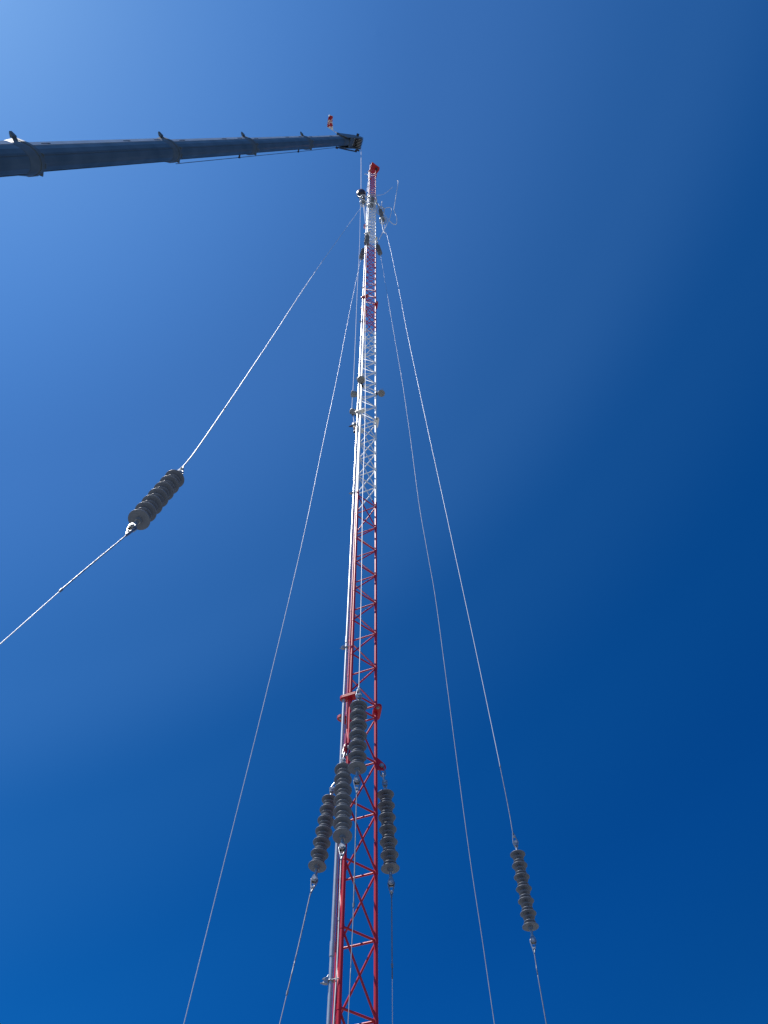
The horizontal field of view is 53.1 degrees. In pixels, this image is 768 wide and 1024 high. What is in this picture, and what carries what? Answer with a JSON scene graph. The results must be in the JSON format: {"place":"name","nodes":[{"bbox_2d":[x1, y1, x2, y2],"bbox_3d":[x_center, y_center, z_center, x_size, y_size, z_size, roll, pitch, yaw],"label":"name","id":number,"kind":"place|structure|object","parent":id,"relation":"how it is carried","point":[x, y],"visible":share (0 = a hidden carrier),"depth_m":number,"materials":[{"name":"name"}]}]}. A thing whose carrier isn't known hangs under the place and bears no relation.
{"place":"outdoors","nodes":[
{"label":"outdoors","id":0,"kind":"place"},
{"bbox_2d":[0,0,767,1023],"label":"sky","id":1,"kind":"structure","parent":0,"point":[578,242],"materials":[{"name":"blue"}]},
{"bbox_2d":[510,840,538,943],"bbox_3d":[1.403,3.784,7.714,0.164,1.073,0.164,-1,-58,0],"label":"insulator string","id":2,"kind":"object","parent":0,"point":[523,890],"visible":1,"depth_m":7.67,"materials":[{"name":"grey ceramic"}]},
{"bbox_2d":[383,222,518,844],"bbox_3d":[0.686,-3.862,19.025,1.626,26.321,0.054,37,-65,-21],"label":"guy wire","id":3,"kind":"object","parent":2,"relation":"attached to","point":[513,835],"visible":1,"depth_m":10.69,"materials":[{"name":"metal"}]},
{"bbox_2d":[530,941,546,1023],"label":"guy wire","id":4,"kind":"object","parent":2,"relation":"hanging from","point":[533,948],"visible":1,"depth_m":7.01,"materials":[{"name":"metal"}]},
{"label":"hoist rope","id":5,"kind":"object","parent":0,"visible":0},
{"bbox_2d":[357,189,365,198],"bbox_3d":[-0.988,-13.765,33.358,0.412,1.148,0.412,-1,-58,0],"label":"hook ball","id":6,"kind":"object","parent":5,"relation":"hanging from","point":[360,192],"visible":0.72,"depth_m":33.30,"materials":[{"name":"paint"}]},
{"bbox_2d":[352,205,360,419],"bbox_3d":[-0.752,-7.573,23.367,0.259,22.901,0.046,-11,-59,6],"label":"tag rope","id":7,"kind":"object","parent":6,"relation":"hanging from","point":[356,314],"visible":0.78,"depth_m":17.98,"materials":[{"name":"white"}]},
{"bbox_3d":[-0.928,-13.465,32.850,0.157,0.916,0.072,-1,-58,0],"label":"chain hanger","id":8,"kind":"object","parent":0,"visible":0},
{"bbox_2d":[359,194,366,206],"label":"insulator string","id":9,"kind":"object","parent":8,"relation":"hanging from","point":[363,201],"visible":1,"depth_m":31.54,"materials":[{"name":"grey plastic"}]},
{"bbox_2d":[180,205,362,473],"bbox_3d":[-1.251,-6.401,18.738,0.065,27.593,3.048,-19,-60,11],"label":"guy wire","id":10,"kind":"object","parent":9,"relation":"attached to","point":[182,468],"visible":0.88,"depth_m":8.58,"materials":[{"name":"metal"}]},
{"bbox_2d":[128,469,183,531],"bbox_3d":[-1.704,-0.105,5.798,0.160,1.129,0.296,-18,-60,11],"label":"insulator string","id":11,"kind":"object","parent":10,"relation":"hanging from","point":[148,509],"visible":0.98,"depth_m":5.66,"materials":[{"name":"grey ceramic"}]},
{"bbox_2d":[0,526,136,644],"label":"guy wire","id":12,"kind":"object","parent":11,"relation":"attached to","point":[128,532],"visible":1,"depth_m":4.55,"materials":[{"name":"metal"}]},
{"label":"ground","id":13,"kind":"structure","parent":0,"visible":0},
{"bbox_2d":[0,131,362,176],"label":"mobile crane","id":14,"kind":"object","parent":13,"relation":"on","point":[19,157],"visible":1,"depth_m":22.29,"materials":[{"name":"paint"}]},
{"bbox_2d":[327,115,336,132],"bbox_3d":[-2.660,-19.720,39.348,0.472,0.365,1.089,-19,-60,11],"label":"boom flag","id":15,"kind":"object","parent":14,"relation":"attached to","point":[330,122],"visible":1,"depth_m":39.22,"materials":[{"name":"red fabric"}]},
{"bbox_2d":[332,162,385,1023],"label":"lattice mast","id":16,"kind":"object","parent":13,"relation":"on","point":[350,697],"visible":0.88,"depth_m":8.07,"materials":[{"name":"red metal"}]},
{"bbox_2d":[320,176,368,1023],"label":"conduit","id":17,"kind":"object","parent":16,"relation":"attached to","point":[329,982],"visible":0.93,"depth_m":7.87,"materials":[{"name":"metal"}]},
{"bbox_2d":[342,748,348,757],"bbox_3d":[-0.369,2.272,7.199,0.050,0.219,0.082,-38,-65,20],"label":"chain hanger","id":18,"kind":"object","parent":16,"relation":"hanging from","point":[344,754],"visible":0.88,"depth_m":7.20,"materials":[{"name":"metal"}]},
{"bbox_2d":[332,758,351,852],"bbox_3d":[-0.353,2.476,6.584,0.160,1.139,0.365,7,-58,-5],"label":"insulator string","id":19,"kind":"object","parent":18,"relation":"hanging from","point":[342,822],"visible":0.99,"depth_m":6.45,"materials":[{"name":"grey ceramic"}]},
{"bbox_2d":[333,847,345,1023],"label":"guy wire","id":20,"kind":"object","parent":19,"relation":"attached to","point":[341,855],"visible":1,"depth_m":5.31,"materials":[{"name":"metal"}]},
{"bbox_2d":[334,345,362,1023],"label":"mast cable","id":21,"kind":"object","parent":16,"relation":"attached to","point":[350,634],"visible":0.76,"depth_m":8.95,"materials":[{"name":"metal"}]},
{"bbox_2d":[349,422,356,437],"bbox_3d":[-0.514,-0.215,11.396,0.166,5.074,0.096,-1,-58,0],"label":"junction box","id":22,"kind":"object","parent":16,"relation":"attached to","point":[354,424],"visible":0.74,"depth_m":13.39,"materials":[{"name":"metal"}]},
{"bbox_2d":[349,408,358,417],"bbox_3d":[-0.533,-1.800,14.023,0.219,0.142,0.115,39,-66,-22],"label":"obstruction light","id":23,"kind":"object","parent":16,"relation":"attached to","point":[352,411],"visible":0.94,"depth_m":13.97,"materials":[{"name":"grey"}]},
{"bbox_2d":[350,391,359,398],"bbox_3d":[-0.550,-2.235,14.676,0.181,0.159,0.157,-1,-58,0],"label":"obstruction light","id":24,"kind":"object","parent":16,"relation":"attached to","point":[353,394],"visible":0.97,"depth_m":14.63,"materials":[{"name":"grey"}]},
{"bbox_2d":[355,245,366,697],"bbox_3d":[-0.401,-3.413,15.813,0.065,20.229,0.547,14,-59,-9],"label":"guy wire","id":25,"kind":"object","parent":16,"relation":"attached to","point":[358,689],"visible":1,"depth_m":9.01,"materials":[{"name":"metal"}]},
{"bbox_2d":[348,693,366,784],"bbox_3d":[-0.227,1.951,6.698,0.162,1.017,0.178,-1,-58,0],"label":"insulator string","id":26,"kind":"object","parent":25,"relation":"hanging from","point":[357,756],"visible":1,"depth_m":6.64,"materials":[{"name":"grey ceramic"}]},
{"bbox_2d":[348,780,360,1023],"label":"guy wire","id":27,"kind":"object","parent":26,"relation":"hanging from","point":[356,791],"visible":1,"depth_m":5.53,"materials":[{"name":"metal"}]},
{"bbox_2d":[357,374,364,386],"bbox_3d":[-0.443,-2.553,14.909,0.165,0.287,0.199,-1,-58,0],"label":"obstruction light","id":28,"kind":"object","parent":16,"relation":"attached to","point":[360,379],"visible":0.98,"depth_m":14.87,"materials":[{"name":"grey"}]},
{"bbox_2d":[368,194,376,209],"bbox_3d":[-0.468,-12.471,30.985,0.357,2.512,0.430,-1,-58,0],"label":"insulator string","id":29,"kind":"object","parent":16,"relation":"attached to","point":[371,203],"visible":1,"depth_m":30.30,"materials":[{"name":"grey plastic"}]},
{"bbox_2d":[375,389,384,396],"bbox_3d":[-0.069,-2.320,15.040,0.144,0.174,0.201,39,-66,-22],"label":"obstruction light","id":30,"kind":"object","parent":16,"relation":"attached to","point":[380,393],"visible":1,"depth_m":14.97,"materials":[{"name":"grey"}]},
{"bbox_2d":[379,767,385,780],"bbox_3d":[-0.009,2.514,7.356,0.082,0.214,0.051,37,-65,-21],"label":"chain hanger","id":31,"kind":"object","parent":16,"relation":"hanging from","point":[382,775],"visible":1,"depth_m":7.35,"materials":[{"name":"metal"}]},
{"bbox_2d":[378,780,399,886],"bbox_3d":[0.034,2.836,6.860,0.192,1.059,0.160,-1,-58,0],"label":"insulator string","id":32,"kind":"object","parent":31,"relation":"hanging from","point":[389,854],"visible":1,"depth_m":6.81,"materials":[{"name":"grey ceramic"}]},
{"bbox_2d":[387,882,394,1023],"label":"guy wire","id":33,"kind":"object","parent":32,"relation":"hanging from","point":[391,892],"visible":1,"depth_m":6.00,"materials":[{"name":"metal"}]},
{"bbox_2d":[379,207,391,239],"bbox_3d":[0.070,-11.349,30.084,0.563,5.913,0.041,-2,-58,1],"label":"loose wire","id":34,"kind":"object","parent":16,"relation":"hanging from","point":[387,222],"visible":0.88,"depth_m":30.11,"materials":[{"name":"white metal"}]},
{"bbox_3d":[-0.463,2.631,7.436,0.123,0.191,0.064,-1,-58,0],"label":"chain hanger","id":35,"kind":"object","parent":16,"relation":"hanging from","visible":0},
{"bbox_2d":[308,786,334,883],"bbox_3d":[-0.541,2.882,6.927,0.256,1.033,0.160,39,-66,-22],"label":"insulator string","id":36,"kind":"object","parent":35,"relation":"hanging from","point":[321,844],"visible":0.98,"depth_m":6.83,"materials":[{"name":"grey ceramic"}]},
{"bbox_2d":[279,879,317,1023],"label":"guy wire","id":37,"kind":"object","parent":36,"relation":"attached to","point":[311,891],"visible":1,"depth_m":6.01,"materials":[{"name":"metal"}]},
{"bbox_3d":[-0.575,-9.364,26.014,0.063,0.160,0.098,-1,-58,0],"label":"chain hanger","id":38,"kind":"object","parent":16,"relation":"hanging from","visible":0},
{"bbox_2d":[364,234,368,245],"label":"insulator string","id":39,"kind":"object","parent":38,"relation":"hanging from","point":[366,240],"visible":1,"depth_m":24.87,"materials":[{"name":"grey ceramic"}]},
{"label":"chain hanger","id":40,"kind":"object","parent":16,"relation":"hanging from","visible":0},
{"bbox_2d":[359,248,364,259],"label":"insulator string","id":41,"kind":"object","parent":40,"relation":"hanging from","point":[361,256],"visible":0.98,"depth_m":25.28,"materials":[{"name":"grey ceramic"}]},
{"bbox_2d":[184,260,360,1022],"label":"guy wire","id":42,"kind":"object","parent":41,"relation":"attached to","point":[261,712],"visible":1,"depth_m":9.63,"materials":[{"name":"grey metal"}]},
{"bbox_3d":[-0.231,-9.092,26.040,0.064,0.412,0.087,-1,-58,0],"label":"chain hanger","id":43,"kind":"object","parent":16,"relation":"hanging from","visible":0},
{"bbox_2d":[376,244,381,255],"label":"insulator string","id":44,"kind":"object","parent":43,"relation":"hanging from","point":[379,250],"visible":1,"depth_m":25.40,"materials":[{"name":"grey ceramic"}]},
{"bbox_2d":[381,260,494,1023],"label":"guy wire","id":45,"kind":"object","parent":44,"relation":"attached to","point":[451,718],"visible":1,"depth_m":8.60,"materials":[{"name":"grey metal"}]},
{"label":"chain hanger","id":46,"kind":"object","parent":16,"relation":"hanging from","visible":0},
{"bbox_2d":[376,206,386,223],"bbox_3d":[-0.099,-11.847,30.669,0.457,1.714,0.356,30,-63,-18],"label":"insulator string","id":47,"kind":"object","parent":46,"relation":"hanging from","point":[382,217],"visible":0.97,"depth_m":30.66,"materials":[{"name":"grey ceramic"}]},
{"bbox_2d":[378,180,397,224],"bbox_3d":[0.243,-13.599,33.559,1.009,10.118,0.049,-5,-58,2],"label":"loose wire","id":48,"kind":"object","parent":47,"relation":"attached to","point":[393,209],"visible":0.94,"depth_m":31.25,"materials":[{"name":"white metal"}]}
]}

